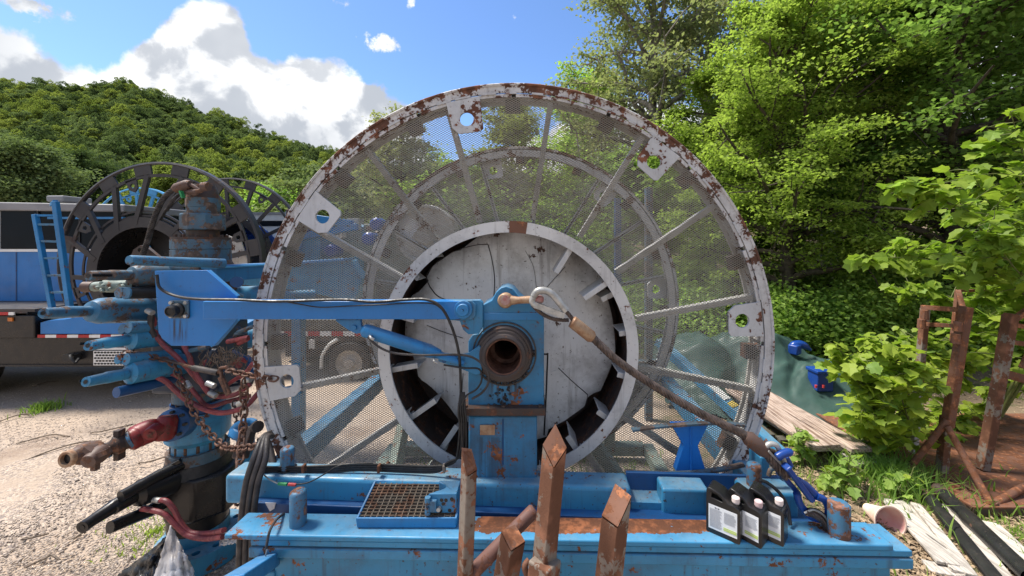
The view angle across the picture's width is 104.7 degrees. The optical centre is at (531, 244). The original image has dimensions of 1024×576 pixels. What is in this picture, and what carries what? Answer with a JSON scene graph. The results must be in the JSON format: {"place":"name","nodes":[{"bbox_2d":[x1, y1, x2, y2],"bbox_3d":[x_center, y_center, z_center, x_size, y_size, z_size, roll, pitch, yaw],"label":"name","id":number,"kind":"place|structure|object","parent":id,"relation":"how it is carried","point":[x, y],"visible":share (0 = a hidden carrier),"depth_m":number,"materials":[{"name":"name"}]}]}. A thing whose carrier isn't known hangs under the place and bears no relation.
{"place":"outdoors","nodes":[
{"label":"outdoors","id":0,"kind":"place"},
{"bbox_2d":[170,178,293,290],"bbox_3d":[-7.126,0.201,9.543,3.544,3.544,0.515,0,0,0],"label":"steel reel","id":1,"kind":"object","parent":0,"point":[274,198],"visible":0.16,"depth_m":9.30,"materials":[{"name":"black paint"}]},
{"bbox_2d":[0,0,1014,174],"label":"sky","id":2,"kind":"structure","parent":0,"point":[308,71],"materials":[{"name":"blue"}]},
{"bbox_2d":[0,220,1023,575],"bbox_3d":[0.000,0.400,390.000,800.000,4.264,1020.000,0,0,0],"label":"ground","id":3,"kind":"structure","parent":0,"point":[22,476],"depth_m":4.79,"materials":[{"name":"gravel"}]},
{"bbox_2d":[7,392,75,419],"bbox_3d":[-7.378,2.422,5.997,0.581,0.156,0.654,0,0,-32],"label":"weed tuft","id":4,"kind":"object","parent":3,"relation":"on","point":[42,407],"visible":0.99,"depth_m":5.94,"materials":[{"name":"green plant"}]},
{"bbox_2d":[0,131,108,203],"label":"broadleaf tree","id":5,"kind":"object","parent":3,"relation":"on","point":[26,159],"visible":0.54,"depth_m":25.56,"materials":[{"name":"green plant"}]},
{"bbox_2d":[35,144,141,203],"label":"broadleaf tree","id":6,"kind":"object","parent":3,"relation":"on","point":[105,167],"visible":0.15,"depth_m":39.73,"materials":[{"name":"green plant"}]},
{"bbox_2d":[54,507,164,563],"bbox_3d":[-3.365,2.467,3.438,1.034,0.065,0.937,0,0,32],"label":"weed patch","id":7,"kind":"object","parent":3,"relation":"on","point":[156,530],"visible":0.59,"depth_m":3.36,"materials":[{"name":"green plant"}]},
{"bbox_2d":[0,301,250,376],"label":"black trailer","id":8,"kind":"object","parent":3,"relation":"on","point":[26,340],"visible":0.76,"depth_m":6.08,"materials":[{"name":"paint"}]},
{"bbox_2d":[31,200,73,307],"bbox_3d":[-7.071,0.145,5.792,0.734,1.583,0.285,0,0,25],"label":"ladder","id":9,"kind":"object","parent":8,"relation":"on","point":[56,215],"visible":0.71,"depth_m":5.73,"materials":[{"name":"metal"}]},
{"bbox_2d":[0,196,184,300],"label":"operator cabin","id":10,"kind":"object","parent":8,"relation":"on","point":[21,278],"visible":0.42,"depth_m":6.89,"materials":[{"name":"metal"}]},
{"bbox_2d":[1,211,36,248],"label":"window","id":11,"kind":"structure","parent":10,"relation":"in","point":[17,230],"depth_m":6.89,"materials":[{"name":"black glass"}]},
{"bbox_2d":[41,211,78,248],"bbox_3d":[-8.233,-0.261,6.900,0.671,0.671,0.030,0,0,0],"label":"window","id":12,"kind":"structure","parent":10,"relation":"in","point":[48,231],"depth_m":6.89,"materials":[{"name":"black glass"}]},
{"bbox_2d":[81,212,121,248],"bbox_3d":[-7.501,-0.261,6.900,0.737,0.671,0.030,0,0,0],"label":"window","id":13,"kind":"structure","parent":10,"relation":"in","point":[85,238],"depth_m":6.89,"materials":[{"name":"black glass"}]},
{"bbox_2d":[57,162,266,334],"bbox_3d":[-5.829,0.317,6.423,3.224,3.224,0.515,0,0,0],"label":"steel reel","id":14,"kind":"object","parent":8,"relation":"on","point":[117,241],"visible":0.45,"depth_m":6.18,"materials":[{"name":"black paint"}]},
{"bbox_2d":[229,236,246,263],"bbox_3d":[-4.708,0.102,6.310,0.409,0.511,0.020,0,0,0],"label":"perforated plate","id":15,"kind":"object","parent":14,"relation":"attached to","point":[237,247],"visible":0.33,"depth_m":6.30,"materials":[{"name":"grey paint"}]},
{"bbox_2d":[117,537,165,575],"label":"plastic sheet","id":16,"kind":"object","parent":3,"relation":"on","point":[145,564],"visible":0.69,"depth_m":2.79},
{"bbox_2d":[0,373,290,575],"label":"loose gravel","id":17,"kind":"structure","parent":3,"relation":"on","point":[58,562],"depth_m":3.40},
{"bbox_2d":[97,160,224,214],"bbox_3d":[-35.028,-2.923,37.503,9.317,10.853,10.758,0,0,37],"label":"broadleaf tree","id":18,"kind":"object","parent":3,"relation":"on","point":[164,184],"visible":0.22,"depth_m":36.36,"materials":[{"name":"green plant"}]},
{"bbox_2d":[27,184,315,575],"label":"blowout preventer stack","id":19,"kind":"object","parent":3,"relation":"on","point":[188,479],"visible":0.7,"depth_m":2.96,"materials":[{"name":"blue metal"}]},
{"bbox_2d":[58,414,178,470],"bbox_3d":[-2.704,1.335,2.653,0.348,0.216,0.562,0,0,10],"label":"swivel line","id":20,"kind":"object","parent":19,"relation":"attached to","point":[92,455],"visible":1,"depth_m":2.63,"materials":[{"name":"red metal"}]},
{"bbox_2d":[139,180,211,255],"bbox_3d":[-2.758,-0.204,3.118,0.580,0.592,0.189,0,0,8],"label":"curved pipe","id":21,"kind":"object","parent":19,"relation":"hanging from","point":[181,189],"visible":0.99,"depth_m":3.06,"materials":[{"name":"metal"}]},
{"bbox_2d":[139,506,224,541],"bbox_3d":[-2.378,1.951,2.723,0.743,0.218,0.102,0,0,14],"label":"hydraulic hose","id":22,"kind":"object","parent":19,"relation":"attached to","point":[171,520],"visible":0.99,"depth_m":2.75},
{"bbox_2d":[154,316,209,388],"bbox_3d":[-2.528,0.777,2.867,0.486,0.575,0.056,0,0,-5],"label":"hydraulic hose","id":23,"kind":"object","parent":19,"relation":"attached to","point":[167,348],"visible":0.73,"depth_m":2.84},
{"bbox_2d":[121,349,255,451],"bbox_3d":[-2.242,1.044,2.628,1.525,0.558,0.142,0,0,22],"label":"rusty chain","id":24,"kind":"object","parent":19,"relation":"hanging from","point":[233,448],"visible":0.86,"depth_m":2.68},
{"bbox_2d":[159,358,231,395],"bbox_3d":[-2.306,0.902,2.709,0.688,0.196,0.047,0,0,18],"label":"lever binder","id":25,"kind":"object","parent":24,"relation":"attached to","point":[221,379],"visible":0.91,"depth_m":2.63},
{"bbox_2d":[158,498,226,535],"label":"hydraulic hose","id":26,"kind":"object","parent":19,"relation":"attached to","point":[170,505],"visible":0.97,"depth_m":2.77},
{"bbox_2d":[155,376,257,415],"bbox_3d":[-2.374,1.076,2.846,0.779,0.308,0.081,0,0,-4],"label":"hydraulic hose","id":27,"kind":"object","parent":19,"relation":"attached to","point":[171,386],"visible":0.69,"depth_m":2.83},
{"bbox_2d":[170,373,250,407],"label":"hydraulic hose","id":28,"kind":"object","parent":19,"relation":"attached to","point":[196,395],"visible":0.68,"depth_m":2.90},
{"bbox_2d":[181,346,251,398],"bbox_3d":[-2.311,0.927,2.878,0.515,0.388,0.076,0,0,0],"label":"hydraulic hose","id":29,"kind":"object","parent":19,"relation":"attached to","point":[200,381],"visible":0.77,"depth_m":2.85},
{"bbox_2d":[154,525,194,575],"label":"plastic sheet","id":30,"kind":"object","parent":3,"relation":"on","point":[174,561],"visible":1,"depth_m":2.64,"materials":[{"name":"plastic"}]},
{"bbox_2d":[233,176,299,211],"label":"broadleaf tree","id":31,"kind":"object","parent":3,"relation":"on","point":[291,201],"visible":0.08,"depth_m":23.10,"materials":[{"name":"green plant"}]},
{"bbox_2d":[201,258,364,433],"bbox_3d":[-3.009,1.330,4.024,1.824,2.339,2.112,0,0,0],"label":"blue boom","id":32,"kind":"object","parent":3,"relation":"on","point":[250,274],"visible":0.2,"depth_m":4.86,"materials":[{"name":"paint"}]},
{"bbox_2d":[247,212,328,298],"bbox_3d":[-7.033,0.570,11.370,1.604,2.860,2.540,0,0,0],"label":"white box trailer","id":33,"kind":"object","parent":3,"relation":"on","point":[270,221],"visible":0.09,"depth_m":10.60,"materials":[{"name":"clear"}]},
{"bbox_2d":[250,156,391,223],"bbox_3d":[-10.930,-0.847,22.234,8.580,7.753,9.112,0,0,-30],"label":"broadleaf tree","id":34,"kind":"object","parent":3,"relation":"on","point":[290,187],"visible":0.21,"depth_m":20.81,"materials":[{"name":"green plant"}]},
{"bbox_2d":[281,319,372,380],"bbox_3d":[-3.383,1.818,8.035,3.470,1.542,1.730,0,0,0],"label":"flatbed trailer","id":35,"kind":"object","parent":3,"relation":"on","point":[337,346],"visible":0.27,"depth_m":7.29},
{"bbox_2d":[285,209,412,356],"bbox_3d":[-4.251,0.814,9.400,3.110,3.172,2.000,0,0,0],"label":"pump skid","id":36,"kind":"object","parent":3,"relation":"on","point":[322,219],"visible":0.2,"depth_m":8.60,"materials":[{"name":"blue paint"}]},
{"bbox_2d":[349,101,452,222],"bbox_3d":[-6.368,-2.088,18.809,5.789,9.191,6.856,0,0,-20],"label":"broadleaf tree","id":37,"kind":"object","parent":3,"relation":"on","point":[373,113],"visible":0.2,"depth_m":18.29,"materials":[{"name":"green plant"}]},
{"bbox_2d":[396,205,458,260],"bbox_3d":[-1.811,0.911,6.950,1.040,3.188,0.500,0,0,0],"label":"spooled hose","id":38,"kind":"object","parent":3,"relation":"on","point":[426,233],"visible":0.12,"depth_m":6.75,"materials":[{"name":"grey paint"}]},
{"bbox_2d":[375,144,536,229],"bbox_3d":[-3.500,-1.131,18.420,7.445,7.066,7.316,0,0,0],"label":"broadleaf tree","id":39,"kind":"object","parent":3,"relation":"on","point":[456,190],"visible":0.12,"depth_m":17.08,"materials":[{"name":"green plant"}]},
{"bbox_2d":[457,448,476,575],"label":"rusty post","id":40,"kind":"object","parent":3,"relation":"on","point":[467,515],"visible":1,"depth_m":1.49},
{"bbox_2d":[473,505,536,575],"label":"round bar","id":41,"kind":"object","parent":40,"relation":"attached to","point":[485,559],"visible":0.75,"depth_m":1.55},
{"bbox_2d":[494,525,524,575],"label":"rusty post","id":42,"kind":"object","parent":3,"relation":"on","point":[510,552],"visible":1,"depth_m":1.48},
{"bbox_2d":[456,106,568,229],"bbox_3d":[-1.370,-3.850,24.244,7.683,9.842,8.258,0,0,-31],"label":"broadleaf tree","id":43,"kind":"object","parent":3,"relation":"on","point":[486,117],"visible":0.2,"depth_m":23.04,"materials":[{"name":"green plant"}]},
{"bbox_2d":[155,270,912,575],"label":"reel stand","id":44,"kind":"object","parent":3,"relation":"on","point":[315,531],"visible":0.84,"depth_m":2.08,"materials":[{"name":"blue paint"}]},
{"bbox_2d":[233,377,248,506],"bbox_3d":[-1.751,1.165,2.373,0.056,0.643,0.349,0,0,-30],"label":"rusty chain","id":45,"kind":"object","parent":44,"relation":"hanging from","point":[244,401],"visible":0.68,"depth_m":2.48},
{"bbox_2d":[228,418,276,466],"bbox_3d":[-1.788,1.320,2.507,0.497,0.369,0.162,0,0,38],"label":"wing valve","id":46,"kind":"object","parent":44,"relation":"attached to","point":[255,426],"visible":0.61,"depth_m":2.54,"materials":[{"name":"blue paint"}]},
{"bbox_2d":[236,430,271,568],"bbox_3d":[-1.496,1.403,2.153,0.067,0.679,0.260,0,0,0],"label":"hanging hose","id":47,"kind":"object","parent":44,"relation":"hanging from","point":[247,476],"visible":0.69,"depth_m":2.04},
{"bbox_2d":[242,432,273,564],"bbox_3d":[-1.473,1.404,2.156,0.071,0.677,0.261,0,0,-5],"label":"hanging hose","id":48,"kind":"object","parent":44,"relation":"hanging from","point":[255,470],"visible":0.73,"depth_m":2.05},
{"bbox_2d":[248,433,274,561],"bbox_3d":[-1.451,1.405,2.159,0.077,0.676,0.266,0,0,-11],"label":"hanging hose","id":49,"kind":"object","parent":44,"relation":"hanging from","point":[258,480],"visible":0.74,"depth_m":2.06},
{"bbox_2d":[155,274,463,453],"bbox_3d":[-1.198,0.633,2.087,1.686,0.939,0.077,0,0,2],"label":"arm cable","id":50,"kind":"object","parent":44,"relation":"attached to","point":[160,288],"visible":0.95,"depth_m":2.06,"materials":[{"name":"black rubber"}]},
{"bbox_2d":[266,392,460,467],"bbox_3d":[-0.928,1.007,2.154,1.130,0.460,0.090,0,0,6],"label":"bundled cable","id":51,"kind":"object","parent":44,"relation":"hanging from","point":[384,464],"visible":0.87,"depth_m":2.17,"materials":[{"name":"black rubber"}]},
{"bbox_2d":[266,392,462,470],"bbox_3d":[-0.925,1.013,2.154,1.137,0.472,0.090,0,0,6],"label":"bundled cable","id":52,"kind":"object","parent":44,"relation":"attached to","point":[354,466],"visible":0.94,"depth_m":2.17,"materials":[{"name":"black rubber"}]},
{"bbox_2d":[265,392,464,472],"bbox_3d":[-0.919,1.019,2.153,1.148,0.484,0.089,0,0,6],"label":"bundled cable","id":53,"kind":"object","parent":44,"relation":"attached to","point":[369,468],"visible":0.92,"depth_m":2.17,"materials":[{"name":"black rubber"}]},
{"bbox_2d":[264,392,466,473],"bbox_3d":[-0.913,1.025,2.153,1.159,0.496,0.088,0,0,5],"label":"bundled cable","id":54,"kind":"object","parent":44,"relation":"attached to","point":[391,471],"visible":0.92,"depth_m":2.16,"materials":[{"name":"black rubber"}]},
{"bbox_2d":[356,461,459,527],"bbox_3d":[-0.604,1.300,2.083,0.486,0.130,0.366,0,0,0],"label":"grating step","id":55,"kind":"object","parent":44,"relation":"on","point":[391,505],"visible":0.72,"depth_m":1.96,"materials":[{"name":"blue paint"}]},
{"bbox_2d":[425,481,459,515],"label":"clamp block","id":56,"kind":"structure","parent":55,"relation":"on","point":[445,498],"depth_m":1.93,"materials":[{"name":"blue paint"}]},
{"bbox_2d":[367,336,489,399],"bbox_3d":[-0.540,0.647,2.057,0.644,0.330,0.027,0,0,1],"label":"looped cable","id":57,"kind":"object","parent":44,"relation":"hanging from","point":[448,354],"visible":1,"depth_m":2.06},
{"bbox_2d":[252,83,774,473],"bbox_3d":[-0.113,0.623,3.268,3.266,3.266,1.935,0,0,0],"label":"cable reel","id":58,"kind":"object","parent":44,"relation":"on","point":[595,396],"visible":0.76,"depth_m":2.48,"materials":[{"name":"white paint"}]},
{"bbox_2d":[225,368,278,382],"bbox_3d":[-1.795,0.835,2.521,0.464,0.051,0.052,0,0,20],"label":"rusty chain","id":59,"kind":"object","parent":58,"relation":"attached to","point":[250,375],"visible":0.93,"depth_m":2.51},
{"bbox_2d":[497,292,543,307],"bbox_3d":[-0.059,0.301,2.103,0.248,0.082,0.055,0,0,7],"label":"shackle","id":60,"kind":"object","parent":44,"relation":"attached to","point":[506,300],"visible":0.91,"depth_m":2.08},
{"bbox_2d":[529,287,790,480],"bbox_3d":[0.633,0.693,2.029,1.296,0.941,0.082,0,0,6],"label":"wire rope sling","id":61,"kind":"object","parent":60,"relation":"hanging from","point":[755,443],"visible":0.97,"depth_m":2.02,"materials":[{"name":"metal"}]},
{"bbox_2d":[624,421,746,473],"bbox_3d":[0.870,1.158,2.266,0.681,0.301,0.088,0,0,0],"label":"hourglass bracket","id":62,"kind":"object","parent":44,"relation":"attached to","point":[688,458],"visible":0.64,"depth_m":2.26,"materials":[{"name":"blue metal"}]},
{"bbox_2d":[706,480,742,544],"bbox_3d":[0.918,1.267,1.875,0.148,0.213,0.084,0,0,40],"label":"oil jug","id":63,"kind":"object","parent":44,"relation":"on","point":[724,515],"visible":0.91,"depth_m":1.85,"materials":[{"name":"black plastic"}]},
{"bbox_2d":[728,482,767,548],"bbox_3d":[1.015,1.267,1.855,0.084,0.213,0.148,0,0,-40],"label":"oil jug","id":64,"kind":"object","parent":44,"relation":"on","point":[755,522],"visible":0.74,"depth_m":1.81,"materials":[{"name":"black plastic"}]},
{"bbox_2d":[749,481,787,546],"bbox_3d":[1.114,1.267,1.865,0.148,0.213,0.084,0,0,44],"label":"oil jug","id":65,"kind":"object","parent":44,"relation":"on","point":[777,507],"visible":0.65,"depth_m":1.82,"materials":[{"name":"black plastic"}]},
{"bbox_2d":[774,448,827,522],"bbox_3d":[1.327,1.183,1.935,0.274,0.370,0.120,0,0,0],"label":"turnbuckle","id":66,"kind":"object","parent":44,"relation":"attached to","point":[811,494],"visible":0.74,"depth_m":1.91,"materials":[{"name":"blue paint"}]},
{"bbox_2d":[533,424,566,563],"bbox_3d":[0.002,1.583,1.420,0.246,1.835,0.085,0,0,0],"label":"rusty post","id":67,"kind":"object","parent":3,"relation":"on","point":[549,499],"visible":1,"depth_m":1.40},
{"bbox_2d":[528,556,560,575],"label":"post socket","id":68,"kind":"object","parent":67,"relation":"attached to","point":[537,567],"visible":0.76,"depth_m":1.38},
{"bbox_2d":[519,56,664,251],"bbox_3d":[2.825,-3.726,19.799,8.323,10.317,8.696,0,0,36],"label":"broadleaf tree","id":69,"kind":"object","parent":3,"relation":"on","point":[583,74],"visible":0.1,"depth_m":18.83,"materials":[{"name":"green plant"}]},
{"bbox_2d":[595,484,630,575],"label":"rusty post","id":70,"kind":"object","parent":3,"relation":"on","point":[613,538],"visible":1,"depth_m":1.40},
{"bbox_2d":[539,143,725,323],"bbox_3d":[3.315,-0.344,12.513,6.456,5.965,6.485,0,0,0],"label":"broadleaf tree","id":71,"kind":"object","parent":3,"relation":"on","point":[653,163],"visible":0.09,"depth_m":12.13,"materials":[{"name":"green plant"}]},
{"bbox_2d":[526,0,762,260],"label":"broadleaf tree","id":72,"kind":"object","parent":3,"relation":"on","point":[654,31],"visible":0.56,"depth_m":14.22,"materials":[{"name":"green plant"}]},
{"bbox_2d":[644,187,652,421],"bbox_3d":[1.657,0.849,5.600,0.100,3.302,0.100,0,0,0],"label":"blue post","id":73,"kind":"object","parent":3,"relation":"on","point":[647,296],"visible":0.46,"depth_m":5.55,"materials":[{"name":"metal"}]},
{"bbox_2d":[576,0,807,267],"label":"broadleaf tree","id":74,"kind":"object","parent":3,"relation":"on","point":[725,22],"visible":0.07,"depth_m":17.23,"materials":[{"name":"green plant"}]},
{"bbox_2d":[655,338,784,449],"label":"blue beam","id":75,"kind":"structure","parent":3,"relation":"on","point":[764,435],"depth_m":5.02,"materials":[{"name":"metal"}]},
{"bbox_2d":[653,331,859,426],"bbox_3d":[3.850,1.983,6.800,4.020,1.014,3.560,0,0,0],"label":"green tarp","id":76,"kind":"object","parent":3,"relation":"on","point":[791,383],"visible":0.28,"depth_m":6.21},
{"bbox_2d":[788,340,811,354],"bbox_3d":[4.465,1.714,6.599,0.405,0.219,0.191,0,0,-21],"label":"blue motor","id":77,"kind":"object","parent":76,"relation":"on","point":[795,347],"visible":1,"depth_m":6.54,"materials":[{"name":"blue paint"}]},
{"bbox_2d":[806,366,832,391],"bbox_3d":[4.367,2.046,5.991,0.313,0.316,0.278,0,0,0],"label":"blue case","id":78,"kind":"object","parent":76,"relation":"on","point":[818,380],"visible":0.73,"depth_m":5.89,"materials":[{"name":"blue paint"}]},
{"bbox_2d":[636,40,899,324],"bbox_3d":[5.770,-1.478,11.299,6.310,7.982,6.421,0,0,25],"label":"broadleaf tree","id":79,"kind":"object","parent":3,"relation":"on","point":[700,78],"visible":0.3,"depth_m":10.92,"materials":[{"name":"green plant"}]},
{"bbox_2d":[782,422,819,464],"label":"young sycamore","id":80,"kind":"object","parent":3,"relation":"on","point":[803,451],"visible":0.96,"depth_m":4.44,"materials":[{"name":"green plant"}]},
{"bbox_2d":[621,228,1021,376],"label":"undergrowth","id":81,"kind":"object","parent":3,"relation":"on","point":[868,279],"visible":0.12,"depth_m":8.41,"materials":[{"name":"green plant"}]},
{"bbox_2d":[653,0,1015,338],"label":"broadleaf tree","id":82,"kind":"object","parent":3,"relation":"on","point":[789,76],"visible":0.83,"depth_m":8.24,"materials":[{"name":"green plant"}]},
{"bbox_2d":[815,449,866,502],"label":"young sycamore","id":83,"kind":"object","parent":3,"relation":"on","point":[826,481],"visible":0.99,"depth_m":3.93,"materials":[{"name":"green plant"}]},
{"bbox_2d":[830,451,875,467],"bbox_3d":[3.580,2.403,5.500,0.366,0.066,2.416,0,0,-7],"label":"plank","id":84,"kind":"object","parent":3,"relation":"on","point":[844,454],"visible":0.02,"depth_m":4.46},
{"bbox_2d":[735,399,843,451],"bbox_3d":[3.330,2.339,5.750,0.509,0.063,2.510,0,0,-5],"label":"plank","id":85,"kind":"object","parent":84,"relation":"on","point":[770,423],"visible":0.06,"depth_m":4.91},
{"bbox_2d":[725,388,840,449],"bbox_3d":[3.200,2.266,5.760,0.344,0.070,2.688,0,0,-4],"label":"plank","id":86,"kind":"object","parent":85,"relation":"on","point":[781,419],"visible":0.41,"depth_m":4.89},
{"bbox_2d":[769,392,871,452],"bbox_3d":[3.560,2.279,5.630,0.273,0.061,2.548,0,0,-5],"label":"plank","id":87,"kind":"object","parent":85,"relation":"on","point":[841,438],"visible":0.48,"depth_m":4.90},
{"bbox_2d":[711,0,1023,286],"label":"broadleaf tree","id":88,"kind":"object","parent":3,"relation":"on","point":[992,40],"visible":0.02,"depth_m":10.67,"materials":[{"name":"green plant"}]},
{"bbox_2d":[735,272,1014,379],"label":"weeds","id":89,"kind":"object","parent":3,"relation":"on","point":[795,332],"visible":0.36,"depth_m":7.92,"materials":[{"name":"green plant"}]},
{"bbox_2d":[862,503,906,534],"bbox_3d":[3.101,2.407,3.526,0.268,0.266,0.281,0,0,0],"label":"white bucket","id":90,"kind":"object","parent":3,"relation":"on","point":[893,517],"visible":0.84,"depth_m":3.48,"materials":[{"name":"plastic"}]},
{"bbox_2d":[754,0,1023,349],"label":"broadleaf tree","id":91,"kind":"object","parent":3,"relation":"on","point":[965,17],"visible":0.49,"depth_m":7.88,"materials":[{"name":"green plant"}]},
{"bbox_2d":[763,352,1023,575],"bbox_3d":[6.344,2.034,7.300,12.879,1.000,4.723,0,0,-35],"label":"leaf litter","id":92,"kind":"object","parent":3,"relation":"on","point":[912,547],"visible":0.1,"depth_m":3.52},
{"bbox_2d":[766,353,1023,575],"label":"verge grass","id":93,"kind":"structure","parent":3,"relation":"on","point":[1021,537],"depth_m":3.55,"materials":[{"name":"green plant"}]},
{"bbox_2d":[879,466,924,498],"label":"young sycamore","id":94,"kind":"object","parent":3,"relation":"on","point":[888,484],"visible":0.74,"depth_m":3.86,"materials":[{"name":"green plant"}]},
{"bbox_2d":[803,426,1023,553],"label":"verge weeds","id":95,"kind":"object","parent":3,"relation":"on","point":[880,468],"visible":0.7,"depth_m":3.98,"materials":[{"name":"green plant"}]},
{"bbox_2d":[814,332,1023,454],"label":"young sycamore","id":96,"kind":"object","parent":3,"relation":"on","point":[876,420],"visible":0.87,"depth_m":4.27,"materials":[{"name":"green plant"}]},
{"bbox_2d":[816,413,1023,515],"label":"rusty platform","id":97,"kind":"structure","parent":3,"relation":"on","point":[1009,452],"depth_m":4.34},
{"bbox_2d":[908,289,998,505],"bbox_3d":[4.769,1.476,4.439,1.810,1.902,0.816,0,0,-33],"label":"rusty stand","id":98,"kind":"object","parent":97,"relation":"on","point":[959,325],"visible":0.88,"depth_m":4.03,"materials":[{"name":"brown metal"}]},
{"bbox_2d":[975,308,1023,504],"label":"rusty stand","id":99,"kind":"object","parent":97,"relation":"on","point":[1007,341],"visible":0.98,"depth_m":4.17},
{"bbox_2d":[881,498,963,566],"bbox_3d":[3.322,2.449,3.397,0.173,0.045,0.838,0,0,19],"label":"plank","id":100,"kind":"object","parent":3,"relation":"on","point":[929,541],"visible":0.86,"depth_m":3.27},
{"bbox_2d":[900,500,963,573],"bbox_3d":[3.388,2.458,3.357,0.101,0.042,0.910,0,0,25],"label":"plank","id":101,"kind":"object","parent":3,"relation":"on","point":[955,569],"visible":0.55,"depth_m":3.00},
{"bbox_2d":[910,502,977,575],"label":"plank","id":102,"kind":"object","parent":101,"relation":"on","point":[942,536],"visible":0.98,"depth_m":3.25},
{"bbox_2d":[842,106,1023,420],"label":"young sycamore","id":103,"kind":"object","parent":3,"relation":"on","point":[998,222],"visible":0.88,"depth_m":4.20,"materials":[{"name":"green plant"}]},
{"bbox_2d":[856,4,1023,247],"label":"broadleaf tree","id":104,"kind":"object","parent":3,"relation":"on","point":[1018,71],"visible":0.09,"depth_m":9.58,"materials":[{"name":"green plant"}]},
{"bbox_2d":[921,559,964,575],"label":"plank","id":105,"kind":"object","parent":3,"relation":"on","point":[940,568],"visible":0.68,"depth_m":3.00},
{"bbox_2d":[921,488,1001,575],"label":"black pipe","id":106,"kind":"object","parent":3,"relation":"on","point":[980,560],"visible":0.87,"depth_m":3.20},
{"bbox_2d":[942,504,1011,575],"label":"plank","id":107,"kind":"object","parent":3,"relation":"on","point":[992,557],"visible":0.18,"depth_m":3.14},
{"bbox_2d":[931,483,1023,575],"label":"black pipe","id":108,"kind":"object","parent":107,"relation":"on","point":[1010,558],"visible":0.91,"depth_m":3.23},
{"bbox_2d":[982,520,1023,558],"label":"plank","id":109,"kind":"object","parent":3,"relation":"on","point":[1001,532],"visible":0.45,"depth_m":3.27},
{"bbox_3d":[-12.515,1.148,12.600,0.200,2.704,0.200,0,0,0],"label":"reel post","id":110,"kind":"object","parent":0,"visible":0},
{"bbox_2d":[103,187,178,206],"bbox_3d":[-11.919,-0.195,12.242,3.081,3.081,0.515,0,0,0],"label":"steel reel","id":111,"kind":"object","parent":110,"relation":"attached to","point":[152,193],"visible":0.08,"depth_m":12.00,"materials":[{"name":"blue paint"}]},
{"bbox_3d":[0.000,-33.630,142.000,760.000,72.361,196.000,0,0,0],"label":"hillside","id":112,"kind":"structure","parent":0,"visible":0},
{"bbox_2d":[0,76,764,232],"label":"hill forest","id":113,"kind":"object","parent":112,"relation":"on","point":[118,121],"visible":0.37,"depth_m":103.33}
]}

